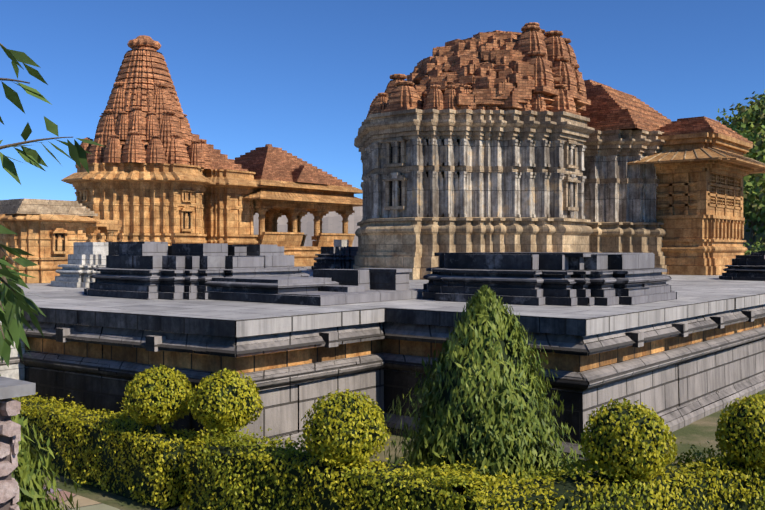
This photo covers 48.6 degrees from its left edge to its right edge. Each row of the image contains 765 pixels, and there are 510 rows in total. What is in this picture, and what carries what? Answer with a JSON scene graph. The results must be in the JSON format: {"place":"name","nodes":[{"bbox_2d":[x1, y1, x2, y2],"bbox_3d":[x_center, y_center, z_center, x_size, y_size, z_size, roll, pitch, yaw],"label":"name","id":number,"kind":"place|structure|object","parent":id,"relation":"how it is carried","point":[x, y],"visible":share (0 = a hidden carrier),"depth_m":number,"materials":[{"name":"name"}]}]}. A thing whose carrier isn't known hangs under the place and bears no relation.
{"place":"outdoors","nodes":[
{"label":"outdoors","id":0,"kind":"place"},
{"bbox_2d":[253,198,362,246],"bbox_3d":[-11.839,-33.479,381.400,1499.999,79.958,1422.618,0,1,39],"label":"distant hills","id":1,"kind":"structure","parent":0,"point":[332,222],"depth_m":468.62,"materials":[{"name":"stone"}]},
{"bbox_2d":[0,0,764,200],"label":"sky","id":2,"kind":"structure","parent":0,"point":[301,78],"materials":[{"name":"blue"}]},
{"bbox_2d":[40,389,764,509],"bbox_3d":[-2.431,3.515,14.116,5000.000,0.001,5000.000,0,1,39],"label":"terrain","id":3,"kind":"structure","parent":0,"point":[699,433],"depth_m":15.12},
{"bbox_2d":[43,485,189,509],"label":"paved path","id":4,"kind":"structure","parent":3,"relation":"on","point":[84,503],"depth_m":12.01,"materials":[{"name":"beige stone"}]},
{"bbox_2d":[0,376,35,509],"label":"stone pillar","id":5,"kind":"structure","parent":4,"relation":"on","point":[10,430],"depth_m":6.58,"materials":[{"name":"grey stone"}]},
{"bbox_2d":[0,374,80,509],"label":"shrub","id":6,"kind":"object","parent":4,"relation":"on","point":[27,470],"depth_m":7.53,"materials":[{"name":"green plant"}]},
{"bbox_2d":[0,43,625,477],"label":"stems and twigs","id":7,"kind":"object","parent":3,"relation":"on","point":[4,281],"visible":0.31,"depth_m":4.92,"materials":[{"name":"green plant"}]},
{"bbox_2d":[0,44,104,367],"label":"tree leaves","id":8,"kind":"object","parent":7,"relation":"attached to","point":[12,319],"visible":1,"depth_m":4.50,"materials":[{"name":"green plant"}]},
{"bbox_2d":[0,266,764,467],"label":"stone platform","id":9,"kind":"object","parent":3,"relation":"on","point":[698,343],"visible":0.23,"depth_m":16.10,"materials":[{"name":"stone"}]},
{"bbox_2d":[0,309,24,380],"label":"pale platform facing","id":10,"kind":"object","parent":9,"relation":"on","point":[15,371],"depth_m":17.11,"materials":[{"name":"stone"}]},
{"bbox_2d":[0,198,121,283],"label":"shrine","id":11,"kind":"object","parent":9,"relation":"on","point":[49,233],"visible":0.71,"depth_m":29.22,"materials":[{"name":"stone"}]},
{"bbox_2d":[61,35,362,266],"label":"temple","id":12,"kind":"structure","parent":9,"relation":"on","point":[159,171],"depth_m":50.70,"materials":[{"name":"stone"}]},
{"bbox_2d":[51,240,764,305],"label":"ruined plinths","id":13,"kind":"object","parent":9,"relation":"on","point":[260,273],"visible":0.98,"depth_m":19.51,"materials":[{"name":"stone"}]},
{"bbox_2d":[353,22,764,279],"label":"temple","id":14,"kind":"structure","parent":9,"relation":"on","point":[528,139],"depth_m":33.69,"materials":[{"name":"grey stone"}]},
{"bbox_2d":[12,363,764,509],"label":"hedge","id":15,"kind":"object","parent":3,"relation":"on","point":[569,484],"visible":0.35,"depth_m":10.33,"materials":[{"name":"green plant"}]},
{"bbox_2d":[384,284,583,481],"bbox_3d":[1.624,1.996,12.272,3.242,3.151,3.108,0,1,39],"label":"conical shrub","id":16,"kind":"object","parent":3,"relation":"on","point":[483,298],"depth_m":11.68,"materials":[{"name":"green plant"}]},
{"bbox_2d":[716,91,764,254],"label":"hill trees","id":17,"kind":"object","parent":3,"relation":"on","point":[743,120],"depth_m":129.74,"materials":[{"name":"green plant"}]},
{"bbox_2d":[742,217,760,251],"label":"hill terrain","id":18,"kind":"structure","parent":0,"point":[746,236],"depth_m":123.73,"materials":[{"name":"green plant"}]}
]}

